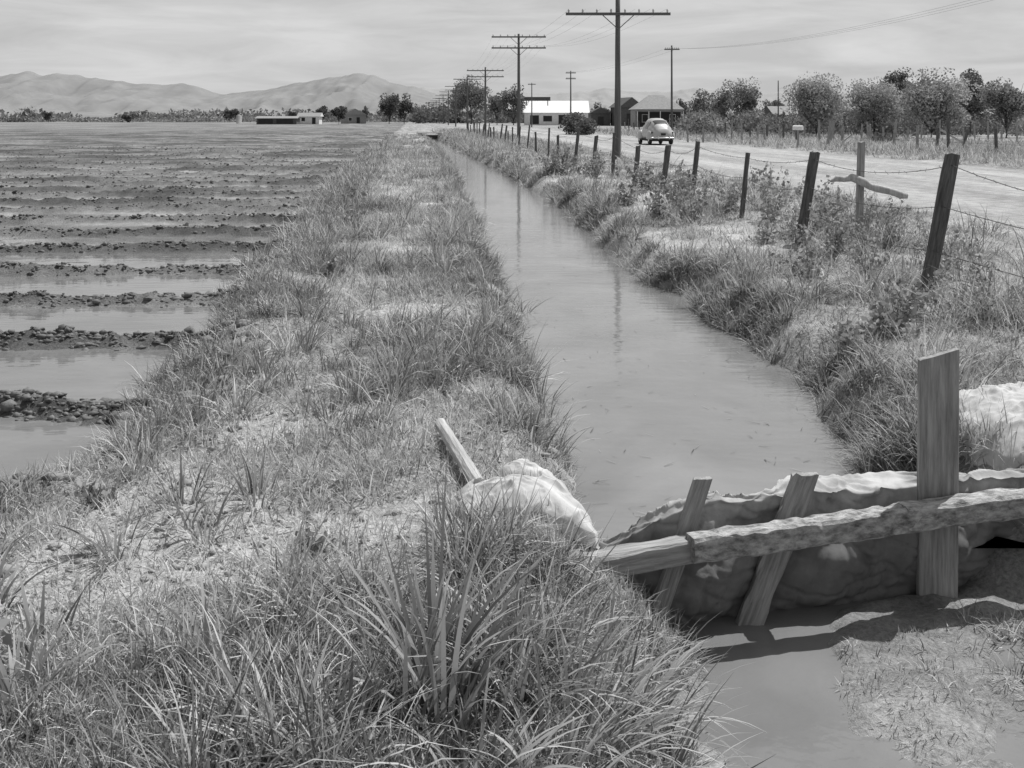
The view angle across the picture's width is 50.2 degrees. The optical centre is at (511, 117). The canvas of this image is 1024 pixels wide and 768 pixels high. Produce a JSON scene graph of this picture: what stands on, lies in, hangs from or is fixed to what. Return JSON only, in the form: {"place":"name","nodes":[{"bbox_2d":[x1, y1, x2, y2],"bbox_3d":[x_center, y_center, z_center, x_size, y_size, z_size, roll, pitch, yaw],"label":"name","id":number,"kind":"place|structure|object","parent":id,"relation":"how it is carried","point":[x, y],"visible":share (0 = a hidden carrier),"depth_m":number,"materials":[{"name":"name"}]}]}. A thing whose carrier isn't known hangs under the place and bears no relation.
{"place":"outdoors","nodes":[
{"label":"outdoors","id":0,"kind":"place"},
{"bbox_2d":[0,228,269,477],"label":"flooded field water","id":1,"kind":"structure","parent":0,"point":[79,374],"depth_m":10.03,"materials":[{"name":"liquid"}]},
{"bbox_2d":[0,144,369,426],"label":"mud clods","id":2,"kind":"object","parent":1,"relation":"in","point":[104,403],"visible":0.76,"depth_m":11.43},
{"bbox_2d":[0,71,478,117],"bbox_3d":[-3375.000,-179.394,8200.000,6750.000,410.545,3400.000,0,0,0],"label":"mountains","id":3,"kind":"structure","parent":0,"point":[56,93],"depth_m":8172.23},
{"bbox_2d":[0,126,1023,767],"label":"grass","id":4,"kind":"structure","parent":0,"point":[452,228],"depth_m":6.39,"materials":[{"name":"plant"}]},
{"bbox_2d":[0,118,1023,767],"bbox_3d":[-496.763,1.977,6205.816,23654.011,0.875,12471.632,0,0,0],"label":"ground","id":5,"kind":"structure","parent":0,"point":[994,586],"depth_m":9.24,"materials":[{"name":"soil"}]},
{"bbox_2d":[0,619,26,670],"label":"weed plant","id":6,"kind":"object","parent":5,"relation":"on","point":[7,639],"visible":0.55,"depth_m":3.54,"materials":[{"name":"grey plant"}]},
{"bbox_2d":[74,474,115,512],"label":"weed plant","id":7,"kind":"object","parent":5,"relation":"on","point":[90,492],"visible":0.84,"depth_m":4.97,"materials":[{"name":"grey plant"}]},
{"bbox_2d":[0,486,285,716],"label":"tall grass tuft","id":8,"kind":"object","parent":5,"relation":"on","point":[14,665],"visible":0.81,"depth_m":3.64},
{"bbox_2d":[0,215,327,493],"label":"spoil lumps","id":9,"kind":"object","parent":5,"relation":"on","point":[244,321],"visible":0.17,"depth_m":7.56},
{"bbox_2d":[36,436,311,581],"bbox_3d":[-1.396,1.627,4.651,0.838,0.357,1.209,0,0,45],"label":"tall grass tuft","id":10,"kind":"object","parent":5,"relation":"on","point":[175,498],"visible":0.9,"depth_m":4.74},
{"bbox_2d":[0,115,410,121],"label":"field edge brush","id":11,"kind":"object","parent":5,"relation":"on","point":[155,119],"visible":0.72,"depth_m":450.14,"materials":[{"name":"grey plant"}]},
{"bbox_2d":[222,108,239,121],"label":"shade tree","id":12,"kind":"object","parent":5,"relation":"on","point":[230,114],"visible":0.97,"depth_m":419.01,"materials":[{"name":"grey plant"}]},
{"bbox_2d":[215,267,341,373],"bbox_3d":[-1.766,1.614,9.054,0.862,0.443,3.582,0,0,-3],"label":"tall grass tuft","id":13,"kind":"object","parent":5,"relation":"on","point":[301,308],"visible":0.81,"depth_m":8.40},
{"bbox_2d":[256,116,300,123],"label":"long shed","id":14,"kind":"structure","parent":5,"relation":"on","point":[277,119],"depth_m":300.00,"materials":[{"name":"grey"}]},
{"bbox_2d":[297,113,323,123],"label":"white cottage","id":15,"kind":"structure","parent":5,"relation":"on","point":[310,118],"depth_m":310.00,"materials":[{"name":"paint"}]},
{"bbox_2d":[290,511,348,553],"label":"weed plant","id":16,"kind":"object","parent":5,"relation":"on","point":[308,532],"visible":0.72,"depth_m":4.27,"materials":[{"name":"grey plant"}]},
{"bbox_2d":[302,254,345,275],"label":"weed plant","id":17,"kind":"object","parent":5,"relation":"on","point":[329,266],"visible":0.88,"depth_m":11.93,"materials":[{"name":"grey plant"}]},
{"bbox_2d":[330,106,347,123],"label":"shade tree","id":18,"kind":"object","parent":5,"relation":"on","point":[340,112],"visible":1,"depth_m":299.63,"materials":[{"name":"grey plant"}]},
{"bbox_2d":[0,259,681,767],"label":"earth lumps","id":19,"kind":"object","parent":5,"relation":"on","point":[248,539],"visible":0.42,"depth_m":4.62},
{"bbox_2d":[314,572,381,606],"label":"weed plant","id":20,"kind":"object","parent":5,"relation":"on","point":[340,584],"visible":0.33,"depth_m":3.90,"materials":[{"name":"grey plant"}]},
{"bbox_2d":[326,203,370,226],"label":"weed plant","id":21,"kind":"object","parent":5,"relation":"on","point":[348,214],"visible":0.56,"depth_m":16.95,"materials":[{"name":"grey plant"}]},
{"bbox_2d":[341,115,365,123],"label":"walls","id":22,"kind":"structure","parent":5,"relation":"on","point":[354,120],"depth_m":340.05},
{"bbox_2d":[340,179,367,201],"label":"weed plant","id":23,"kind":"object","parent":5,"relation":"on","point":[354,189],"visible":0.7,"depth_m":22.04,"materials":[{"name":"grey plant"}]},
{"bbox_2d":[287,347,485,441],"bbox_3d":[-0.761,1.664,6.725,0.819,0.328,2.038,0,0,18],"label":"tall grass tuft","id":24,"kind":"object","parent":5,"relation":"on","point":[362,408],"visible":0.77,"depth_m":6.33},
{"bbox_2d":[376,93,401,123],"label":"shade tree","id":25,"kind":"object","parent":5,"relation":"on","point":[388,107],"visible":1,"depth_m":338.69,"materials":[{"name":"grey plant"}]},
{"bbox_2d":[397,93,415,122],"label":"shade tree","id":26,"kind":"object","parent":5,"relation":"on","point":[406,106],"visible":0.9,"depth_m":344.32,"materials":[{"name":"grey plant"}]},
{"bbox_2d":[139,618,688,767],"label":"tall grass tuft","id":27,"kind":"object","parent":5,"relation":"on","point":[524,722],"visible":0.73,"depth_m":3.00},
{"bbox_2d":[290,447,603,734],"bbox_3d":[-0.209,1.455,3.267,0.980,0.710,1.014,0,0,0],"label":"tall grass tuft","id":28,"kind":"object","parent":5,"relation":"on","point":[440,632],"visible":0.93,"depth_m":3.26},
{"bbox_2d":[453,77,480,127],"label":"telephone pole","id":29,"kind":"object","parent":5,"relation":"on","point":[467,79],"visible":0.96,"depth_m":165.88,"materials":[{"name":"grey wood"}]},
{"bbox_2d":[449,75,492,123],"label":"shade tree","id":30,"kind":"object","parent":5,"relation":"on","point":[475,96],"visible":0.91,"depth_m":298.93,"materials":[{"name":"grey plant"}]},
{"bbox_2d":[467,67,503,130],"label":"telephone pole","id":31,"kind":"object","parent":5,"relation":"on","point":[485,115],"visible":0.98,"depth_m":123.88,"materials":[{"name":"grey wood"}]},
{"bbox_2d":[486,90,503,124],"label":"shade tree","id":32,"kind":"object","parent":5,"relation":"on","point":[493,105],"visible":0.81,"depth_m":259.08,"materials":[{"name":"grey plant"}]},
{"bbox_2d":[0,105,1023,118],"bbox_3d":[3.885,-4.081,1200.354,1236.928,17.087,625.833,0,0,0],"label":"distant grove","id":33,"kind":"object","parent":5,"relation":"on","point":[28,112],"visible":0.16,"depth_m":1020.80,"materials":[{"name":"grey plant"}]},
{"bbox_2d":[496,83,528,124],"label":"shade tree","id":34,"kind":"object","parent":5,"relation":"on","point":[507,98],"visible":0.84,"depth_m":249.00,"materials":[{"name":"grey plant"}]},
{"bbox_2d":[492,34,545,137],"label":"telephone pole","id":35,"kind":"object","parent":5,"relation":"on","point":[518,48],"visible":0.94,"depth_m":84.47,"materials":[{"name":"wood"},{"name":"metal"}]},
{"bbox_2d":[480,362,600,457],"bbox_3d":[0.172,1.844,7.001,0.730,0.724,2.341,0,0,0],"label":"tall grass tuft","id":36,"kind":"object","parent":5,"relation":"on","point":[532,424],"visible":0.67,"depth_m":6.32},
{"bbox_2d":[406,102,686,123],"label":"distant treeline","id":37,"kind":"object","parent":5,"relation":"on","point":[422,114],"visible":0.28,"depth_m":341.40,"materials":[{"name":"grey plant"}]},
{"bbox_2d":[539,144,565,174],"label":"weed plant","id":38,"kind":"object","parent":5,"relation":"on","point":[554,163],"visible":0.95,"depth_m":31.38,"materials":[{"name":"grey plant"}]},
{"bbox_2d":[523,101,589,124],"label":"roadside store","id":39,"kind":"structure","parent":5,"relation":"on","point":[551,113],"depth_m":250.50,"materials":[{"name":"white paint"}]},
{"bbox_2d":[543,147,576,169],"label":"weed plant","id":40,"kind":"object","parent":5,"relation":"on","point":[566,154],"visible":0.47,"depth_m":33.76,"materials":[{"name":"grey plant"}]},
{"bbox_2d":[545,153,579,174],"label":"weed plant","id":41,"kind":"object","parent":5,"relation":"on","point":[566,165],"visible":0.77,"depth_m":31.54,"materials":[{"name":"grey plant"}]},
{"bbox_2d":[566,71,575,111],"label":"utility pole","id":42,"kind":"object","parent":5,"relation":"on","point":[570,78],"visible":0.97,"depth_m":149.91,"materials":[{"name":"grey wood"}]},
{"bbox_2d":[577,0,991,71],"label":"power lines","id":43,"kind":"object","parent":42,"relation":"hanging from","point":[807,35],"visible":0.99,"depth_m":77.02,"materials":[{"name":"metal"}]},
{"bbox_2d":[386,517,761,767],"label":"tall grass tuft","id":44,"kind":"object","parent":5,"relation":"on","point":[641,701],"visible":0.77,"depth_m":3.48,"materials":[{"name":"plant"}]},
{"bbox_2d":[558,112,599,134],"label":"roadside shrub","id":45,"kind":"object","parent":5,"relation":"on","point":[583,123],"visible":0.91,"depth_m":113.45,"materials":[{"name":"grey plant"}]},
{"bbox_2d":[469,529,705,678],"bbox_3d":[0.304,1.940,4.319,0.950,0.632,0.431,0,0,0],"label":"tall grass tuft","id":46,"kind":"object","parent":5,"relation":"on","point":[625,636],"visible":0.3,"depth_m":4.37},
{"bbox_2d":[572,151,602,174],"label":"weed plant","id":47,"kind":"object","parent":5,"relation":"on","point":[583,167],"visible":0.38,"depth_m":29.94,"materials":[{"name":"grey plant"}]},
{"bbox_2d":[585,150,612,178],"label":"weed plant","id":48,"kind":"object","parent":5,"relation":"on","point":[595,166],"visible":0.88,"depth_m":29.17,"materials":[{"name":"grey plant"}]},
{"bbox_2d":[589,107,610,125],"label":"wooden shed","id":49,"kind":"structure","parent":5,"relation":"on","point":[600,116],"depth_m":230.00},
{"bbox_2d":[566,0,670,159],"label":"telephone pole","id":50,"kind":"object","parent":5,"relation":"on","point":[617,13],"visible":0.95,"depth_m":43.89,"materials":[{"name":"wood"},{"name":"metal"}]},
{"bbox_2d":[608,97,637,125],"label":"dark barn","id":51,"kind":"structure","parent":5,"relation":"on","point":[627,103],"depth_m":224.77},
{"bbox_2d":[608,166,647,205],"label":"weed plant","id":52,"kind":"object","parent":5,"relation":"on","point":[621,188],"visible":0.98,"depth_m":20.66,"materials":[{"name":"grey plant"}]},
{"bbox_2d":[625,161,651,190],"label":"weed plant","id":53,"kind":"object","parent":5,"relation":"on","point":[640,175],"visible":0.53,"depth_m":24.00,"materials":[{"name":"grey plant"}]},
{"bbox_2d":[636,118,675,143],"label":"sedan car","id":54,"kind":"object","parent":5,"relation":"on","point":[659,130],"visible":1,"depth_m":70.21,"materials":[{"name":"paint"}]},
{"bbox_2d":[631,109,681,126],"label":"walls","id":55,"kind":"structure","parent":5,"relation":"on","point":[634,115],"depth_m":200.00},
{"bbox_2d":[628,95,683,109],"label":"roof","id":56,"kind":"structure","parent":55,"relation":"on","point":[655,102],"depth_m":201.36,"materials":[{"name":"grey"}]},
{"bbox_2d":[638,112,680,126],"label":"porch shade","id":57,"kind":"object","parent":55,"relation":"attached to","point":[665,116],"visible":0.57,"depth_m":199.97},
{"bbox_2d":[642,165,678,190],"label":"weed plant","id":58,"kind":"object","parent":5,"relation":"on","point":[650,180],"visible":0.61,"depth_m":23.99,"materials":[{"name":"grey plant"}]},
{"bbox_2d":[639,176,683,218],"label":"weed plant","id":59,"kind":"object","parent":5,"relation":"on","point":[657,205],"visible":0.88,"depth_m":18.04,"materials":[{"name":"grey plant"}]},
{"bbox_2d":[664,45,679,130],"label":"utility pole","id":60,"kind":"object","parent":5,"relation":"on","point":[671,83],"visible":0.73,"depth_m":107.92,"materials":[{"name":"grey wood"}]},
{"bbox_2d":[659,166,700,204],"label":"weed plant","id":61,"kind":"object","parent":5,"relation":"on","point":[668,189],"visible":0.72,"depth_m":19.99,"materials":[{"name":"grey plant"}]},
{"bbox_2d":[665,177,710,223],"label":"weed plant","id":62,"kind":"object","parent":5,"relation":"on","point":[677,201],"visible":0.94,"depth_m":17.09,"materials":[{"name":"grey plant"}]},
{"bbox_2d":[673,159,705,190],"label":"weed plant","id":63,"kind":"object","parent":5,"relation":"on","point":[685,173],"visible":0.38,"depth_m":22.49,"materials":[{"name":"grey plant"}]},
{"bbox_2d":[686,88,717,115],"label":"shade tree","id":64,"kind":"object","parent":5,"relation":"on","point":[699,104],"visible":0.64,"depth_m":168.96,"materials":[{"name":"grey plant"}]},
{"bbox_2d":[696,170,748,211],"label":"weed plant","id":65,"kind":"object","parent":5,"relation":"on","point":[737,194],"visible":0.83,"depth_m":18.45,"materials":[{"name":"grey plant"}]},
{"bbox_2d":[710,79,736,119],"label":"cottonwood tree","id":66,"kind":"object","parent":5,"relation":"on","point":[724,103],"visible":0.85,"depth_m":149.56,"materials":[{"name":"grey plant"}]},
{"bbox_2d":[435,347,1023,625],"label":"canvas check dam","id":67,"kind":"structure","parent":5,"relation":"on","point":[793,540],"depth_m":5.03,"materials":[{"name":"fabric"}]},
{"bbox_2d":[467,121,1023,290],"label":"barbed wire fence","id":68,"kind":"object","parent":5,"relation":"on","point":[943,203],"visible":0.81,"depth_m":14.06,"materials":[{"name":"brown wood"}]},
{"bbox_2d":[728,76,762,117],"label":"cottonwood tree","id":69,"kind":"object","parent":5,"relation":"on","point":[744,97],"visible":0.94,"depth_m":151.13,"materials":[{"name":"grey plant"}]},
{"bbox_2d":[740,216,777,244],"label":"weed plant","id":70,"kind":"object","parent":5,"relation":"on","point":[765,230],"visible":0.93,"depth_m":14.15,"materials":[{"name":"grey plant"}]},
{"bbox_2d":[751,165,782,203],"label":"weed plant","id":71,"kind":"object","parent":5,"relation":"on","point":[765,183],"visible":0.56,"depth_m":20.10,"materials":[{"name":"grey plant"}]},
{"bbox_2d":[747,161,805,222],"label":"weed plant","id":72,"kind":"object","parent":5,"relation":"on","point":[770,207],"visible":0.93,"depth_m":16.73,"materials":[{"name":"grey plant"}]},
{"bbox_2d":[762,106,803,121],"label":"wooden shed","id":73,"kind":"structure","parent":5,"relation":"on","point":[771,109],"depth_m":136.02,"materials":[{"name":"grey"}]},
{"bbox_2d":[769,205,814,240],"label":"weed plant","id":74,"kind":"object","parent":5,"relation":"on","point":[787,218],"visible":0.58,"depth_m":14.63,"materials":[{"name":"grey plant"}]},
{"bbox_2d":[768,220,835,279],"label":"weed plant","id":75,"kind":"object","parent":5,"relation":"on","point":[811,253],"visible":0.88,"depth_m":11.47,"materials":[{"name":"grey plant"}]},
{"bbox_2d":[778,70,852,134],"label":"willow tree","id":76,"kind":"object","parent":5,"relation":"on","point":[817,101],"visible":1,"depth_m":94.23,"materials":[{"name":"grey plant"}]},
{"bbox_2d":[624,119,1023,151],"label":"pasture fence","id":77,"kind":"object","parent":5,"relation":"on","point":[948,129],"visible":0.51,"depth_m":65.77,"materials":[{"name":"grey wood"}]},
{"bbox_2d":[808,185,850,257],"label":"weed plant","id":78,"kind":"object","parent":5,"relation":"on","point":[836,222],"visible":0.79,"depth_m":12.46,"materials":[{"name":"grey plant"}]},
{"bbox_2d":[810,181,851,225],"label":"weed plant","id":79,"kind":"object","parent":5,"relation":"on","point":[819,204],"visible":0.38,"depth_m":15.50,"materials":[{"name":"grey plant"}]},
{"bbox_2d":[827,121,851,144],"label":"tree stump post","id":80,"kind":"object","parent":5,"relation":"on","point":[831,129],"visible":0.64,"depth_m":65.90,"materials":[{"name":"grey wood"}]},
{"bbox_2d":[668,107,1023,135],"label":"brush row","id":81,"kind":"object","parent":5,"relation":"on","point":[701,119],"visible":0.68,"depth_m":106.19,"materials":[{"name":"grey plant"}]},
{"bbox_2d":[814,175,877,233],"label":"weed plant","id":82,"kind":"object","parent":5,"relation":"on","point":[825,209],"visible":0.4,"depth_m":15.02,"materials":[{"name":"grey plant"}]},
{"bbox_2d":[673,594,1023,767],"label":"puddle water","id":83,"kind":"structure","parent":5,"relation":"on","point":[792,711],"depth_m":4.30,"materials":[{"name":"liquid"}]},
{"bbox_2d":[686,119,1017,141],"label":"yard fence","id":84,"kind":"object","parent":5,"relation":"on","point":[974,131],"visible":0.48,"depth_m":77.67,"materials":[{"name":"grey wood"}]},
{"bbox_2d":[830,317,878,358],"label":"weed plant","id":85,"kind":"object","parent":5,"relation":"on","point":[846,334],"visible":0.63,"depth_m":8.31,"materials":[{"name":"grey plant"}]},
{"bbox_2d":[829,211,881,260],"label":"weed plant","id":86,"kind":"object","parent":5,"relation":"on","point":[852,242],"visible":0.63,"depth_m":12.17,"materials":[{"name":"grey plant"}]},
{"bbox_2d":[817,232,895,277],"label":"weed plant","id":87,"kind":"object","parent":5,"relation":"on","point":[873,261],"visible":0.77,"depth_m":10.99,"materials":[{"name":"grey plant"}]},
{"bbox_2d":[835,190,898,237],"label":"weed plant","id":88,"kind":"object","parent":5,"relation":"on","point":[841,207],"visible":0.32,"depth_m":14.65,"materials":[{"name":"grey plant"}]},
{"bbox_2d":[829,141,907,241],"bbox_3d":[4.399,1.046,13.524,0.945,1.509,0.214,0,0,6],"label":"branch stake","id":89,"kind":"object","parent":5,"relation":"on","point":[860,180],"visible":0.8,"depth_m":13.57,"materials":[{"name":"grey wood"}]},
{"bbox_2d":[845,77,905,132],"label":"willow tree","id":90,"kind":"object","parent":5,"relation":"on","point":[876,103],"visible":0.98,"depth_m":99.10,"materials":[{"name":"grey plant"}]},
{"bbox_2d":[850,195,912,248],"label":"weed plant","id":91,"kind":"object","parent":5,"relation":"on","point":[894,228],"visible":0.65,"depth_m":13.36,"materials":[{"name":"grey plant"}]},
{"bbox_2d":[868,131,897,141],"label":"roadside shrub","id":92,"kind":"object","parent":5,"relation":"on","point":[875,135],"visible":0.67,"depth_m":69.70,"materials":[{"name":"grey plant"}]},
{"bbox_2d":[854,286,923,343],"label":"weed plant","id":93,"kind":"object","parent":5,"relation":"on","point":[900,320],"visible":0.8,"depth_m":8.64,"materials":[{"name":"grey plant"}]},
{"bbox_2d":[877,67,913,94],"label":"cottonwood tree","id":94,"kind":"object","parent":5,"relation":"on","point":[899,77],"visible":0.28,"depth_m":133.98,"materials":[{"name":"grey plant"}]},
{"bbox_2d":[827,373,973,470],"bbox_3d":[2.254,1.802,6.196,0.923,0.569,0.969,0,0,0],"label":"tall grass tuft","id":95,"kind":"object","parent":5,"relation":"on","point":[889,434],"visible":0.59,"depth_m":6.24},
{"bbox_2d":[878,264,949,312],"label":"weed plant","id":96,"kind":"object","parent":5,"relation":"on","point":[896,293],"visible":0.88,"depth_m":9.24,"materials":[{"name":"grey plant"}]},
{"bbox_2d":[890,208,960,260],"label":"weed plant","id":97,"kind":"object","parent":5,"relation":"on","point":[908,231],"visible":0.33,"depth_m":11.71,"materials":[{"name":"grey plant"}]},
{"bbox_2d":[889,67,979,136],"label":"willow tree","id":98,"kind":"object","parent":5,"relation":"on","point":[933,103],"visible":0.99,"depth_m":85.12,"materials":[{"name":"grey plant"}]},
{"bbox_2d":[921,226,969,282],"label":"weed plant","id":99,"kind":"object","parent":5,"relation":"on","point":[945,263],"visible":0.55,"depth_m":10.48,"materials":[{"name":"grey plant"}]},
{"bbox_2d":[935,128,968,146],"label":"broken gate","id":100,"kind":"structure","parent":5,"relation":"on","point":[955,138],"depth_m":59.95,"materials":[{"name":"grey wood"}]},
{"bbox_2d":[951,68,991,135],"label":"cottonwood tree","id":101,"kind":"object","parent":5,"relation":"on","point":[975,106],"visible":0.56,"depth_m":99.30,"materials":[{"name":"grey plant"}]},
{"bbox_2d":[944,236,1000,294],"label":"weed plant","id":102,"kind":"object","parent":5,"relation":"on","point":[970,254],"visible":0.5,"depth_m":9.60,"materials":[{"name":"grey plant"}]},
{"bbox_2d":[933,265,1021,315],"bbox_3d":[3.958,1.408,8.956,0.760,0.442,0.666,0,0,-26],"label":"weed plant","id":103,"kind":"object","parent":5,"relation":"on","point":[984,282],"visible":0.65,"depth_m":8.94,"materials":[{"name":"grey plant"}]},
{"bbox_2d":[976,77,1023,137],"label":"cottonwood tree","id":104,"kind":"object","parent":5,"relation":"on","point":[1006,101],"visible":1,"depth_m":91.45,"materials":[{"name":"grey plant"}]},
{"bbox_2d":[0,0,1023,93],"label":"sky","id":105,"kind":"structure","parent":0,"point":[217,46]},
{"bbox_2d":[420,87,1023,117],"bbox_3d":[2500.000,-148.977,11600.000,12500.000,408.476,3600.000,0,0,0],"label":"distant mountains","id":106,"kind":"structure","parent":0,"point":[605,97],"depth_m":12145.72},
{"bbox_2d":[434,139,1023,547],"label":"ditch water","id":107,"kind":"structure","parent":0,"point":[586,279],"depth_m":8.46,"materials":[{"name":"liquid"}]},
{"bbox_2d":[480,208,858,515],"bbox_3d":[0.572,2.043,17.089,2.213,0.010,23.628,0,0,-4],"label":"floating debris","id":108,"kind":"object","parent":107,"relation":"on","point":[695,394],"visible":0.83,"depth_m":7.18,"materials":[{"name":"grey plant"}]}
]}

